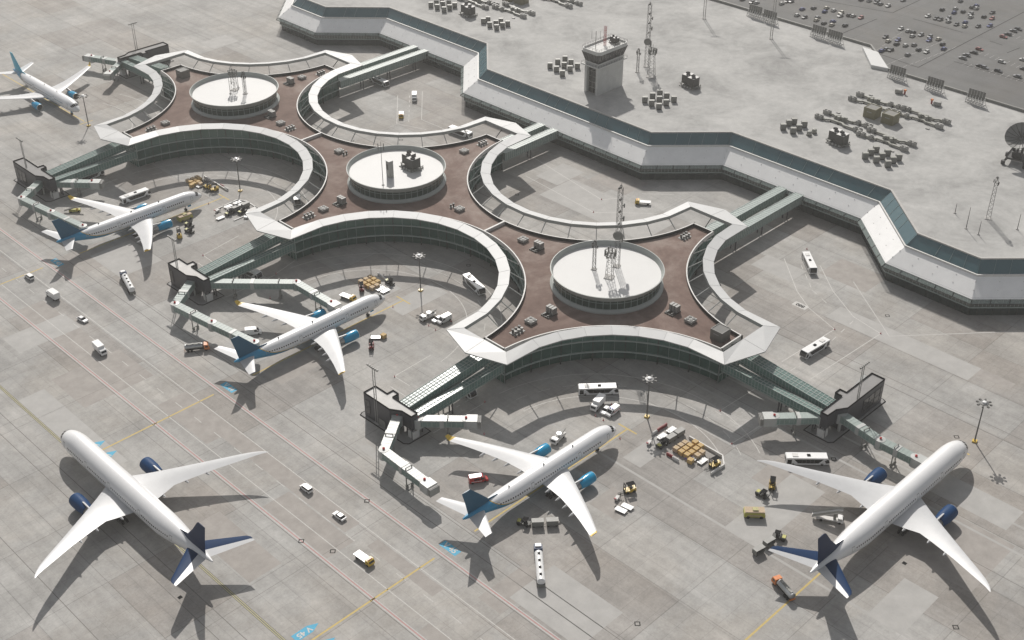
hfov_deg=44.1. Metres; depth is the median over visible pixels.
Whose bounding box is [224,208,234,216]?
baggage tug
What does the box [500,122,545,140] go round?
glazed walkway
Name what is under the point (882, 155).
roof box
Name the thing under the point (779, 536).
baggage tug
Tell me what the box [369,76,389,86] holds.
apron bus
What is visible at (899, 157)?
roof box
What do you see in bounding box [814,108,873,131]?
duct system
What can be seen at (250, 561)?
brown slabs
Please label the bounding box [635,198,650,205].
flatbed truck
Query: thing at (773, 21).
floodlight mast
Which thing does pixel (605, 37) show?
antenna mast
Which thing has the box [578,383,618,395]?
apron bus
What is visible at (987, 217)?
antenna mast
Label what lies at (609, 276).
antenna mast
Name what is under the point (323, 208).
fan unit
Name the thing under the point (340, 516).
car
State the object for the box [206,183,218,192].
forklift
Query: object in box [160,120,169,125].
fan unit
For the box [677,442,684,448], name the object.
cargo crate
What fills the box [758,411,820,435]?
jet bridge
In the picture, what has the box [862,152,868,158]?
roof box
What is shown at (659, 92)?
roof box
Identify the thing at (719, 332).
plant room
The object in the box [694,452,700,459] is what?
cargo crate
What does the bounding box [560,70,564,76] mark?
roof box
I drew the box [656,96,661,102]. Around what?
roof box
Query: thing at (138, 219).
airliner
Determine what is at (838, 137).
roof chiller
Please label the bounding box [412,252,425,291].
mast light
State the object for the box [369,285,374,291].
cargo crate
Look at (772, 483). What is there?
forklift
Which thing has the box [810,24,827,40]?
roof screen
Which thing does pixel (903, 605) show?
pale slabs
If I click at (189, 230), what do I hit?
baggage tug
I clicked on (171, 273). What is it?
window
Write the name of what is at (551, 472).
airliner
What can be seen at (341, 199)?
cooling unit
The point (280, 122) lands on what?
fan unit
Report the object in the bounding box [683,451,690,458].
cargo crate
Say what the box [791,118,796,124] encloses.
roof box
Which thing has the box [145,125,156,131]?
ventilator cluster
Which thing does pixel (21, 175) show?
window
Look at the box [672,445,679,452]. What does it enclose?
cargo crate
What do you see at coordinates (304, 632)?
taxi arrow marking
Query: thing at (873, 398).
window
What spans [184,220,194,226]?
baggage tug
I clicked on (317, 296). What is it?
jet bridge
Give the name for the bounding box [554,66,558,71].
roof box
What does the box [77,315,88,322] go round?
car
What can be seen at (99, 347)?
box truck
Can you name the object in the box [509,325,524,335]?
ventilator cluster
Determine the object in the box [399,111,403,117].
flatbed truck
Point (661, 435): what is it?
cargo dolly
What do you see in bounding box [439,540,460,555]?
stand number marking
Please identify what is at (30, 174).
gate house
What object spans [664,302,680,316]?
cooling unit
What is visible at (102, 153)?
glazed walkway
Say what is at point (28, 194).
jet bridge
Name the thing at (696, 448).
cargo crate
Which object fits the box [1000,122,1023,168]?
radar dish
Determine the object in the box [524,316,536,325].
fan unit
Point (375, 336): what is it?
cargo dolly
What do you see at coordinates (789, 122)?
roof box
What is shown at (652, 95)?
roof box
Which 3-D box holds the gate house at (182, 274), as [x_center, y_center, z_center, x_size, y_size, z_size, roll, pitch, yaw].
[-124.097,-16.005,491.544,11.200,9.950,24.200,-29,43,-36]
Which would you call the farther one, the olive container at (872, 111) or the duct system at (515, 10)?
the duct system at (515, 10)
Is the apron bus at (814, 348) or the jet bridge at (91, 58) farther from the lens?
the jet bridge at (91, 58)
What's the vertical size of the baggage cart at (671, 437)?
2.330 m
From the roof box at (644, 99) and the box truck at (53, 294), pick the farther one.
the roof box at (644, 99)
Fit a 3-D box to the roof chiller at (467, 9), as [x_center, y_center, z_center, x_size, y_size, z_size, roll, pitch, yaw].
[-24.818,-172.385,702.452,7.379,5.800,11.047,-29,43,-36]
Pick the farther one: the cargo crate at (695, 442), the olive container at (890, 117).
the olive container at (890, 117)
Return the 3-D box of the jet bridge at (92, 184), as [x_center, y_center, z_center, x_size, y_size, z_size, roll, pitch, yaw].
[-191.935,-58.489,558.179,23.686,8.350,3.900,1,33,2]
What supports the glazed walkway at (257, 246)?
on the apron
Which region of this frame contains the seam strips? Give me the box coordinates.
[546,361,1023,639]
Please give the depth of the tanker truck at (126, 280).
493.23 m
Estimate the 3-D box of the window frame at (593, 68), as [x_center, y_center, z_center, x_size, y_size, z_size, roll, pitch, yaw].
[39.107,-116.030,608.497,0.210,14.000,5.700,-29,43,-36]
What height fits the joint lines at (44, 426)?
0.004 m
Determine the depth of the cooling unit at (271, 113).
598.19 m
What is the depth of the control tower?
606.92 m
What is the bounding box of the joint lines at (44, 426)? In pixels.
[0,44,1023,639]
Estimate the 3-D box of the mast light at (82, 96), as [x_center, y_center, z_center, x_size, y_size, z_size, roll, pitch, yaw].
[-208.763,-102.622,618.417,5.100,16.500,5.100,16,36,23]
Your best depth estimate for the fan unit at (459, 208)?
519.89 m
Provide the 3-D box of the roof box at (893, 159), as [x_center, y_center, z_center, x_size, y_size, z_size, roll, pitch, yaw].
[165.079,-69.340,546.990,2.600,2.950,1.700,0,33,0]
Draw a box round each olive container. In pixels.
[514,0,528,4]
[863,103,881,119]
[881,109,899,125]
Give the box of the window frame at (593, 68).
[589,68,595,92]
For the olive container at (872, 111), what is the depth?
586.01 m
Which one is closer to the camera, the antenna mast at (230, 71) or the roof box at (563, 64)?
the antenna mast at (230, 71)
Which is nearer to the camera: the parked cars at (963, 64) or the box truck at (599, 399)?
the box truck at (599, 399)
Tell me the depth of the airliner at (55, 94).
645.00 m
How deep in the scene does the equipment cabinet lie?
532.76 m
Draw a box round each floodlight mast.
[16,137,26,167]
[128,22,137,49]
[167,235,179,289]
[366,363,378,424]
[702,0,706,18]
[769,0,776,38]
[857,361,869,398]
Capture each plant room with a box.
[175,67,189,78]
[710,323,730,342]
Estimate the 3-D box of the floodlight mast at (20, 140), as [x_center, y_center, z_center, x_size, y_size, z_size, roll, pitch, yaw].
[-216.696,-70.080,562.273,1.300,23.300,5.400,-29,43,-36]
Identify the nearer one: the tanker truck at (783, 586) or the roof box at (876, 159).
the tanker truck at (783, 586)
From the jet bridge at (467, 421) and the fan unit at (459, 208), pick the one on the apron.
the jet bridge at (467, 421)
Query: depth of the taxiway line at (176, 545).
362.31 m
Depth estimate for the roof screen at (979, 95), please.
599.45 m
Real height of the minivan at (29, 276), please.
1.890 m
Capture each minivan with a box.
[24,273,34,279]
[299,483,312,493]
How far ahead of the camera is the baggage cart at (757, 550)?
369.68 m
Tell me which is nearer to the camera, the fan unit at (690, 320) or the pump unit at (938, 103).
the fan unit at (690, 320)
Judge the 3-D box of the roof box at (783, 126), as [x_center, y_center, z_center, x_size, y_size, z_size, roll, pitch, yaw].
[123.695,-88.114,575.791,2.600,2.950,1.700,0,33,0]
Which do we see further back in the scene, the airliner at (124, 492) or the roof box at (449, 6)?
the roof box at (449, 6)
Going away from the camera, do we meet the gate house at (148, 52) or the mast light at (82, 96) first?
the mast light at (82, 96)
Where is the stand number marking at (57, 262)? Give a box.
[50,258,63,266]
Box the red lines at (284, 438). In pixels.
[0,229,558,639]
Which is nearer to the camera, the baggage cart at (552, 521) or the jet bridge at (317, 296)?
the baggage cart at (552, 521)
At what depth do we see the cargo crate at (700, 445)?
410.90 m
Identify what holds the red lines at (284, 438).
on the apron
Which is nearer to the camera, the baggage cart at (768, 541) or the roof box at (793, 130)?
the baggage cart at (768, 541)
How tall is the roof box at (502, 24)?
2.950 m
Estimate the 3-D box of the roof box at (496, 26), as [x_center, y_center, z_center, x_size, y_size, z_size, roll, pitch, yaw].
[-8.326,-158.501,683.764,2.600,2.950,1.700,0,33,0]
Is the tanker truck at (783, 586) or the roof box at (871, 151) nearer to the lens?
the tanker truck at (783, 586)
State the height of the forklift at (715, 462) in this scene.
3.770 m
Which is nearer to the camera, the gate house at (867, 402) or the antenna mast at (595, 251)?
the gate house at (867, 402)
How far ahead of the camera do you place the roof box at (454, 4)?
712.77 m
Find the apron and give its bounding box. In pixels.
[0,0,1023,639]
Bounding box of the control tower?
[581,34,627,95]
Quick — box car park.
[722,0,1023,108]
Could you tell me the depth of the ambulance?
425.96 m
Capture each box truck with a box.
[45,288,60,300]
[92,339,107,355]
[412,91,416,101]
[590,393,605,411]
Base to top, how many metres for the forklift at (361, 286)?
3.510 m
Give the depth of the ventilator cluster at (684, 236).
501.06 m
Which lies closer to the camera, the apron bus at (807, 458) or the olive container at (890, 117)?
the apron bus at (807, 458)
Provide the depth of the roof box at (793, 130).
571.60 m
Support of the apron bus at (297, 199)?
on the apron
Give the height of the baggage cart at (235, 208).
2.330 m
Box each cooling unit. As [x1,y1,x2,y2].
[264,109,276,118]
[283,76,294,85]
[332,195,346,206]
[529,239,544,252]
[541,304,557,318]
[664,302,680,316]
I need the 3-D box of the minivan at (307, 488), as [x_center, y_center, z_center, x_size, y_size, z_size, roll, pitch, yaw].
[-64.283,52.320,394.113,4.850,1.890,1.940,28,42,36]
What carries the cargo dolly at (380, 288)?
on the pale slabs
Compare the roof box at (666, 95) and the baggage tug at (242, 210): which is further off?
the roof box at (666, 95)
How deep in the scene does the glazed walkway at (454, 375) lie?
426.23 m
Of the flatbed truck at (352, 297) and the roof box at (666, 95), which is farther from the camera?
the roof box at (666, 95)
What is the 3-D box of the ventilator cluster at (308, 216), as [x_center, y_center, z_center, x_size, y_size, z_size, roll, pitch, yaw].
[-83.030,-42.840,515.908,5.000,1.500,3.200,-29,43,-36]
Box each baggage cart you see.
[231,204,240,211]
[241,201,249,208]
[531,518,543,527]
[546,517,558,526]
[665,432,676,443]
[674,426,684,437]
[752,543,765,556]
[762,535,775,547]
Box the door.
[379,418,385,428]
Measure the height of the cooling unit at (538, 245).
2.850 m
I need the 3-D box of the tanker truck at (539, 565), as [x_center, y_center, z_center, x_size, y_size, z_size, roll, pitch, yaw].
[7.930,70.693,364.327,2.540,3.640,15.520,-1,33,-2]
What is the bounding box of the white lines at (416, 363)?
[0,91,879,639]
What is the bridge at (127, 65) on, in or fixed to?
on the apron
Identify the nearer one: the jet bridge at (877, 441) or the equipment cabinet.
the jet bridge at (877, 441)
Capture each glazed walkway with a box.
[46,143,131,189]
[55,149,136,194]
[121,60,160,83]
[129,55,169,73]
[197,234,286,278]
[209,240,294,295]
[338,45,416,77]
[338,49,428,87]
[400,355,491,409]
[414,362,503,431]
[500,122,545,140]
[503,128,558,160]
[705,186,786,236]
[717,192,803,252]
[721,363,822,430]
[731,342,835,408]
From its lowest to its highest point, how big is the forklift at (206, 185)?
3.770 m
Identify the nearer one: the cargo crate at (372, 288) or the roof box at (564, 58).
the cargo crate at (372, 288)
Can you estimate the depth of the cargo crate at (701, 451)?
408.03 m
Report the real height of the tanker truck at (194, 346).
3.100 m
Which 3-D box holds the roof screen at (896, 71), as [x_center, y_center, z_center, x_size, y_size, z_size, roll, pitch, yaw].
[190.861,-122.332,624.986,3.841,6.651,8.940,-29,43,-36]
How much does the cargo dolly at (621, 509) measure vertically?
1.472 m
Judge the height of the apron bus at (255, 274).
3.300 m
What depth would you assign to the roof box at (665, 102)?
598.20 m
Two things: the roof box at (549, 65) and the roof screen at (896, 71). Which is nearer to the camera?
the roof screen at (896, 71)
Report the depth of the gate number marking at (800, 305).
484.62 m
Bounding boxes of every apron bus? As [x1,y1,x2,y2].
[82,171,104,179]
[119,187,150,203]
[246,269,262,278]
[292,186,300,205]
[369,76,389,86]
[447,125,472,138]
[462,273,485,294]
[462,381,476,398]
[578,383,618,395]
[784,452,829,465]
[799,336,829,358]
[801,251,816,273]
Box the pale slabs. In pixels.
[3,35,1023,639]
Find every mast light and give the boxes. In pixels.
[77,94,90,126]
[230,157,242,191]
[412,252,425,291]
[642,374,656,418]
[972,398,992,442]
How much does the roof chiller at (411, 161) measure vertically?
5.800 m
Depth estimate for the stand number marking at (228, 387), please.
440.00 m
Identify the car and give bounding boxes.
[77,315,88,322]
[332,511,346,521]
[431,315,439,322]
[599,405,609,414]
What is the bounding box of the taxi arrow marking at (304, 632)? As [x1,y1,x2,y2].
[291,623,317,639]
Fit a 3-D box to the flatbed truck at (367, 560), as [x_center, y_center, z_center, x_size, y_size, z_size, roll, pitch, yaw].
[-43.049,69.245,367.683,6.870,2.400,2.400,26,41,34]
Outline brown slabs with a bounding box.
[52,151,1014,613]
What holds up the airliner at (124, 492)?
on the apron
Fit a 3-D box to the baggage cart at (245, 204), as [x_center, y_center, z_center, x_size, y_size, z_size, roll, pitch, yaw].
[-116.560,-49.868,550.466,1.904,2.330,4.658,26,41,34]
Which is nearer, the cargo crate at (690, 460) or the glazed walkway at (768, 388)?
the cargo crate at (690, 460)
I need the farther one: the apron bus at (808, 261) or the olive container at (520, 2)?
the olive container at (520, 2)
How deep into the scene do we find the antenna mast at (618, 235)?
463.86 m
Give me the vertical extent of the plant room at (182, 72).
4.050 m
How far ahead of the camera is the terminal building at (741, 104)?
595.61 m
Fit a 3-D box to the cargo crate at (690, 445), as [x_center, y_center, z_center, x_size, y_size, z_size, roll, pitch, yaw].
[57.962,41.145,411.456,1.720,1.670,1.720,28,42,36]
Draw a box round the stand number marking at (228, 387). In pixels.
[220,382,236,392]
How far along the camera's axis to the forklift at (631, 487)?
392.64 m
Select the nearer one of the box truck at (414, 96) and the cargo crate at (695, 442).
the cargo crate at (695, 442)
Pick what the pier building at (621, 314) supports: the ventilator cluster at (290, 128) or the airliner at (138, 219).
the ventilator cluster at (290, 128)
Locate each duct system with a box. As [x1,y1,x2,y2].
[460,0,498,9]
[492,1,535,18]
[550,0,582,7]
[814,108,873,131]
[848,91,903,110]
[856,126,916,151]
[894,105,951,129]
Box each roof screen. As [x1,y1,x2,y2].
[746,4,762,19]
[761,9,777,24]
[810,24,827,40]
[825,29,843,45]
[887,64,905,81]
[924,76,944,94]
[965,88,985,106]
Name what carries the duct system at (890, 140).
on the terminal building at (741, 104)
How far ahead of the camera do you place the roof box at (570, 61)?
640.83 m
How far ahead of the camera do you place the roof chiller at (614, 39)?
606.68 m
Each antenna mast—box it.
[227,68,238,91]
[240,71,247,94]
[591,239,597,270]
[603,26,606,44]
[603,246,616,279]
[613,184,624,267]
[635,48,640,72]
[643,2,652,67]
[646,47,657,78]
[985,176,999,219]
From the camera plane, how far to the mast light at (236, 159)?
557.16 m
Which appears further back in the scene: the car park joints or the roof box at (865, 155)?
the car park joints
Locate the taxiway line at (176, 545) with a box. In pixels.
[3,388,284,639]
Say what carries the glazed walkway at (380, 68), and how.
on the apron
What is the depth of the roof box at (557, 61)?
641.44 m
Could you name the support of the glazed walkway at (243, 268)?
on the apron
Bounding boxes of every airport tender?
[176,211,192,222]
[743,506,764,518]
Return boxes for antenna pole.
[377,141,383,185]
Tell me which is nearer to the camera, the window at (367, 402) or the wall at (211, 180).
the window at (367, 402)
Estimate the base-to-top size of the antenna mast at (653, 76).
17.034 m
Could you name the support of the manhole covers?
on the apron
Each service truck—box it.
[419,309,436,321]
[550,428,565,444]
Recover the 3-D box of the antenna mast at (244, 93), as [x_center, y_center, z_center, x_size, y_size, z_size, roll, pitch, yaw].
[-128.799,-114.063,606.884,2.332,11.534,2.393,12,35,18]
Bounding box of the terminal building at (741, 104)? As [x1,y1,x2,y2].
[276,0,1023,314]
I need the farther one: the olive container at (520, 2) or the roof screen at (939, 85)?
the olive container at (520, 2)
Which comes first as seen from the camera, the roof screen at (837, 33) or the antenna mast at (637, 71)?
the antenna mast at (637, 71)
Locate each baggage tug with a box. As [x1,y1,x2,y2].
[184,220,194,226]
[184,226,194,233]
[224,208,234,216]
[237,206,246,214]
[384,277,394,285]
[516,516,530,527]
[656,437,667,449]
[755,488,769,499]
[772,529,786,541]
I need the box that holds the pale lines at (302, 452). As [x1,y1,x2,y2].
[0,194,1020,639]
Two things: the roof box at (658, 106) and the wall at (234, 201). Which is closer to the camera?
the wall at (234, 201)
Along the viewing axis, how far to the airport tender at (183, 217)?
539.98 m
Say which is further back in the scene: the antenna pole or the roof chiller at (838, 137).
the roof chiller at (838, 137)
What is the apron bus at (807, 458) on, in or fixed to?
on the brown slabs
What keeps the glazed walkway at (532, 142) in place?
on the brown slabs
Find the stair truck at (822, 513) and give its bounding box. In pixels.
[812,507,843,524]
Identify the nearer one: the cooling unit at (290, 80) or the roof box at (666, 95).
the roof box at (666, 95)
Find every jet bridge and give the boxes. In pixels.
[17,180,86,229]
[56,178,104,196]
[82,53,117,71]
[103,61,123,80]
[170,280,259,345]
[210,277,343,311]
[378,414,439,497]
[414,414,480,435]
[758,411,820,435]
[836,413,927,468]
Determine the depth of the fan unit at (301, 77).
637.90 m
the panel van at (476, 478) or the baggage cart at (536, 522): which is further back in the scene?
the panel van at (476, 478)
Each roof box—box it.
[447,4,451,9]
[452,2,456,7]
[481,18,485,23]
[494,24,498,29]
[500,22,504,27]
[505,20,509,26]
[547,62,552,68]
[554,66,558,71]
[555,58,559,64]
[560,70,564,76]
[561,62,566,67]
[562,55,567,61]
[567,65,572,71]
[568,59,573,64]
[575,63,579,68]
[642,96,647,102]
[649,99,654,105]
[650,92,655,98]
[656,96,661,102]
[656,103,661,109]
[657,89,662,95]
[663,99,668,105]
[664,92,669,98]
[671,96,676,102]
[780,123,786,129]
[786,119,791,126]
[790,127,796,133]
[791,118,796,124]
[796,124,802,130]
[801,121,807,127]
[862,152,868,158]
[867,148,874,155]
[873,145,879,152]
[873,156,879,162]
[879,152,885,159]
[884,149,890,155]
[884,160,891,167]
[890,156,896,163]
[895,154,902,160]
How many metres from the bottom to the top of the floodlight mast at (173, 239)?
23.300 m
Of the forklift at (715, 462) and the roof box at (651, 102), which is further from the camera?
the roof box at (651, 102)
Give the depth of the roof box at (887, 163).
543.13 m
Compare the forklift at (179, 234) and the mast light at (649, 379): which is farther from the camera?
the forklift at (179, 234)
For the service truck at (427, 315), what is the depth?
475.57 m
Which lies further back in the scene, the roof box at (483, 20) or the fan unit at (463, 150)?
the roof box at (483, 20)
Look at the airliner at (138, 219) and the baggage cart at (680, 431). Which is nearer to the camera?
the baggage cart at (680, 431)
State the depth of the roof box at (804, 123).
577.30 m
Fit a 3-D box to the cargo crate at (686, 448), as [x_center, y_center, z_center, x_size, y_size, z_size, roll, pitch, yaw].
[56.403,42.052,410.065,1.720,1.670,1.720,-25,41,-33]
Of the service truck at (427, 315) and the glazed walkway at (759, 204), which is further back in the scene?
the glazed walkway at (759, 204)
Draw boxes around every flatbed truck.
[339,292,356,301]
[353,550,374,566]
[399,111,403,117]
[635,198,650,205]
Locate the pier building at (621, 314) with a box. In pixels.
[94,50,779,383]
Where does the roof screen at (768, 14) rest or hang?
on the terminal building at (741, 104)
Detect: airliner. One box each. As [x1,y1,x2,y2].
[0,52,90,114]
[34,430,266,585]
[42,191,201,251]
[214,294,384,374]
[436,425,615,536]
[757,440,990,597]
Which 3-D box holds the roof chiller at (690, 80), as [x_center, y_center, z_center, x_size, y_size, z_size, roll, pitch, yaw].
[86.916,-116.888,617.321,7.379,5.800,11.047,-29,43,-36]
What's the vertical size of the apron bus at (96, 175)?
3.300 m
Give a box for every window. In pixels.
[15,167,26,182]
[169,269,173,281]
[365,399,370,414]
[862,386,882,412]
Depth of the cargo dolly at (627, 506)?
387.21 m
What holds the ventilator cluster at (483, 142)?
on the pier building at (621, 314)
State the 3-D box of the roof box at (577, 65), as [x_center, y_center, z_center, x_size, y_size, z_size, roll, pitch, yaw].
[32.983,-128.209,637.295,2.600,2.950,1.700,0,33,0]
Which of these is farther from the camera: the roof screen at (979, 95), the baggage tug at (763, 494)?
the roof screen at (979, 95)
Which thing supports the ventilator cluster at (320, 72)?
on the pier building at (621, 314)
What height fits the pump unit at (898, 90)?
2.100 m
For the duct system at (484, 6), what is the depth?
718.03 m
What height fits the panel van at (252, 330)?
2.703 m
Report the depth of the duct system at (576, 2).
717.29 m
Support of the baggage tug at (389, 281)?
on the pale slabs
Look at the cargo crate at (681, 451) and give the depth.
408.32 m
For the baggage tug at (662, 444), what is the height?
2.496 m
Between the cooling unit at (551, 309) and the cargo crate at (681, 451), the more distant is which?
the cooling unit at (551, 309)
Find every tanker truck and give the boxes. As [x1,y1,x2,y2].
[119,270,135,294]
[184,341,209,352]
[534,543,544,586]
[771,575,795,600]
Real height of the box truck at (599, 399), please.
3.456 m
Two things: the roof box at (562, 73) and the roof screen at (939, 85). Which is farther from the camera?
the roof box at (562, 73)
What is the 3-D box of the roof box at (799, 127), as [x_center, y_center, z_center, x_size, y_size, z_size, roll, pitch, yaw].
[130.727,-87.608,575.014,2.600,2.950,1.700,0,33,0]
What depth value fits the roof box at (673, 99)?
601.41 m
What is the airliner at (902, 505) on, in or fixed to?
on the apron
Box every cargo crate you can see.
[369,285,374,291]
[380,332,386,339]
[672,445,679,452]
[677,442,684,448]
[678,448,684,456]
[682,445,689,451]
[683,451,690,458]
[686,442,693,449]
[687,457,693,464]
[688,449,694,455]
[692,439,698,445]
[692,446,699,452]
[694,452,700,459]
[697,442,703,448]
[698,448,705,456]
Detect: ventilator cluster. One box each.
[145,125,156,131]
[284,124,296,131]
[302,211,315,219]
[315,69,325,75]
[476,139,488,146]
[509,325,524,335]
[678,231,691,240]
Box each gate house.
[13,158,69,201]
[117,42,173,78]
[167,258,223,304]
[360,386,430,443]
[804,373,885,442]
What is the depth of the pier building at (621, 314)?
512.57 m
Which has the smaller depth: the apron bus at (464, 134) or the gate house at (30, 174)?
the gate house at (30, 174)
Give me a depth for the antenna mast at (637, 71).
630.73 m
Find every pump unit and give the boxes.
[895,88,902,93]
[933,100,941,106]
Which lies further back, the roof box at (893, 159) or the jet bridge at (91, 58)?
the jet bridge at (91, 58)
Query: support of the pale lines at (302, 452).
on the apron
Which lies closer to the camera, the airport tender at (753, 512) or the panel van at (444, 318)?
the airport tender at (753, 512)
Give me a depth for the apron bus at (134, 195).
555.97 m
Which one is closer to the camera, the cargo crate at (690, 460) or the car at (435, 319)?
the cargo crate at (690, 460)
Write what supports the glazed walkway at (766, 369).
on the apron
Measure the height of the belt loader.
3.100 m
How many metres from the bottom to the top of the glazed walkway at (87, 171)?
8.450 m
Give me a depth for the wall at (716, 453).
408.10 m
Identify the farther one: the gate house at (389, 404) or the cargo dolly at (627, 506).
the gate house at (389, 404)
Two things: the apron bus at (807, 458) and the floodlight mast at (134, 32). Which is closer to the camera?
the apron bus at (807, 458)
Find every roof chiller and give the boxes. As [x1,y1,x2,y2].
[399,150,423,172]
[459,2,476,17]
[608,35,620,44]
[679,71,700,89]
[825,127,849,147]
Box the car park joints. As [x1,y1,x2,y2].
[821,0,1023,81]
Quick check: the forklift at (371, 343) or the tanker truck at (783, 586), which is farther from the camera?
the forklift at (371, 343)
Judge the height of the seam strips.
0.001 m
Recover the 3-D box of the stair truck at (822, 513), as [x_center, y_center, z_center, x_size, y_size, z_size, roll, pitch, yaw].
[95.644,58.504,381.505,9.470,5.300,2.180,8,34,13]
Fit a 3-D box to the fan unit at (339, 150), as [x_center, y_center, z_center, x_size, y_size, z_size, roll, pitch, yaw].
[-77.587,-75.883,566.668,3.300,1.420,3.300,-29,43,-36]
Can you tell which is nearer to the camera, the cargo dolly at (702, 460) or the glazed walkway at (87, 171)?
the cargo dolly at (702, 460)
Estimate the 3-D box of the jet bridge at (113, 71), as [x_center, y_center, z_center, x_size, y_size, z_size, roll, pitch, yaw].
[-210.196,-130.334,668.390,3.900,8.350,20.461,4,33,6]
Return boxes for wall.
[204,175,226,190]
[215,199,257,209]
[689,436,724,474]
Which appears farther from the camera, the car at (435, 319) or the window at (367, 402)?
the car at (435, 319)
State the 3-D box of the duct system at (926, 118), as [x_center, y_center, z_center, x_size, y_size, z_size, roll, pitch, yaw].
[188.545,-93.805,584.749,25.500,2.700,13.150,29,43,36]
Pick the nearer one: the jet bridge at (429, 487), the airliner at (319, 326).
the jet bridge at (429, 487)
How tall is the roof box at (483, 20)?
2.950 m
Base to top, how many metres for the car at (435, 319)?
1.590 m
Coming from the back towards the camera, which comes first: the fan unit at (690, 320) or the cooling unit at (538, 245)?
the cooling unit at (538, 245)
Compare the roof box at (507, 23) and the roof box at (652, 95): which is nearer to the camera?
the roof box at (652, 95)
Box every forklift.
[176,227,182,238]
[202,179,210,189]
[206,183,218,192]
[359,281,363,294]
[368,338,373,352]
[619,481,635,494]
[705,455,720,470]
[768,476,775,494]
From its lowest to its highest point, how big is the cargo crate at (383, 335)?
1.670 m
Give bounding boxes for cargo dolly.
[370,335,380,338]
[375,286,385,291]
[614,504,627,513]
[621,500,633,510]
[656,432,667,438]
[666,426,676,432]
[697,457,707,464]
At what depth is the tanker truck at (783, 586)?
355.95 m
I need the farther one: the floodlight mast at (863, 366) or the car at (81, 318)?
the car at (81, 318)
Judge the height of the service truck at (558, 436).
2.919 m
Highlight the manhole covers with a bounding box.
[177,139,958,628]
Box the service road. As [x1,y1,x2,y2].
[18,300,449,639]
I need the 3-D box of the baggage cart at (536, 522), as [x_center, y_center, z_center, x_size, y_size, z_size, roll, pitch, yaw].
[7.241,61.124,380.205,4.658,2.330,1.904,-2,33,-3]
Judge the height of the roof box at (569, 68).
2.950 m
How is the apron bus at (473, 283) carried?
on the apron
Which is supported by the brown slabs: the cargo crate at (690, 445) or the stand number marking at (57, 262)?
the stand number marking at (57, 262)
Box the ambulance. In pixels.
[605,403,619,417]
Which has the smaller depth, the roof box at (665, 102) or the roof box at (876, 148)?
the roof box at (876, 148)
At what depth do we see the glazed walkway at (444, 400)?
426.20 m
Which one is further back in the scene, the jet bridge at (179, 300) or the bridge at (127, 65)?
the bridge at (127, 65)
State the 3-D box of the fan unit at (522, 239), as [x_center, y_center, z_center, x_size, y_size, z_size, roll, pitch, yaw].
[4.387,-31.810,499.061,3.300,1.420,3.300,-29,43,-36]
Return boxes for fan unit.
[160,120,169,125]
[276,120,285,125]
[297,74,306,79]
[318,205,328,212]
[334,148,343,153]
[454,205,464,212]
[459,148,468,153]
[517,236,528,242]
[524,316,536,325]
[684,315,696,324]
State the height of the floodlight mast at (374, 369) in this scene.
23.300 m
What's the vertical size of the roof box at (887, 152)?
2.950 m
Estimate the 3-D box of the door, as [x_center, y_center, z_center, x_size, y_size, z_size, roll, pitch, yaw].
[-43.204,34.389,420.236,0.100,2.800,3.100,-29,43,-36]
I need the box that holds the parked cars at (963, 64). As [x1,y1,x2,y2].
[881,32,1023,80]
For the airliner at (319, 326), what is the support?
on the apron
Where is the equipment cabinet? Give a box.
[385,159,393,177]
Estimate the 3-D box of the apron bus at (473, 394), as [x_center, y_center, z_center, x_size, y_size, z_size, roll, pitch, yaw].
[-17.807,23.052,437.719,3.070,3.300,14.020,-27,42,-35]
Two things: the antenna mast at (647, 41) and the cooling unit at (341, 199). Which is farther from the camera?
the antenna mast at (647, 41)
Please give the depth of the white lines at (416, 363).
446.02 m
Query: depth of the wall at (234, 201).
553.36 m
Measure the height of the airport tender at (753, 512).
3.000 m
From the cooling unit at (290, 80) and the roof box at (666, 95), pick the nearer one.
the roof box at (666, 95)
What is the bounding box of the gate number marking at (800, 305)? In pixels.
[792,301,808,309]
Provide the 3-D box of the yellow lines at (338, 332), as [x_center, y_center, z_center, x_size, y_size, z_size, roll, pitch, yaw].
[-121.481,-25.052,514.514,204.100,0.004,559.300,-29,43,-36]
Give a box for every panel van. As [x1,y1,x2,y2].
[244,326,261,335]
[436,312,451,324]
[468,473,488,484]
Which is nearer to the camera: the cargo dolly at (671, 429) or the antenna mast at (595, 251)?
the cargo dolly at (671, 429)
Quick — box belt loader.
[64,204,83,212]
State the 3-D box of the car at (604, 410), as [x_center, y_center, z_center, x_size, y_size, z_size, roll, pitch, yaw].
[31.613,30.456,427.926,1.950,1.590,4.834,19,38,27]
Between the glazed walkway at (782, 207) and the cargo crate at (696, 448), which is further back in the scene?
the glazed walkway at (782, 207)
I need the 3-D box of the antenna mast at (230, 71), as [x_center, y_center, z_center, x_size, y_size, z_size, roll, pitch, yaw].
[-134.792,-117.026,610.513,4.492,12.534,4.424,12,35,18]
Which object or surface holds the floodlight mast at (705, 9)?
on the terminal building at (741, 104)
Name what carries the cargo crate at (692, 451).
on the apron
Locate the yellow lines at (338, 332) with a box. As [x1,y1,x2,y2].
[0,74,969,639]
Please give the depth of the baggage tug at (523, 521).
380.31 m
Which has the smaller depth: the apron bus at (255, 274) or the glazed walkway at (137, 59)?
the apron bus at (255, 274)
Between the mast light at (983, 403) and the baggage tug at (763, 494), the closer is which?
the baggage tug at (763, 494)

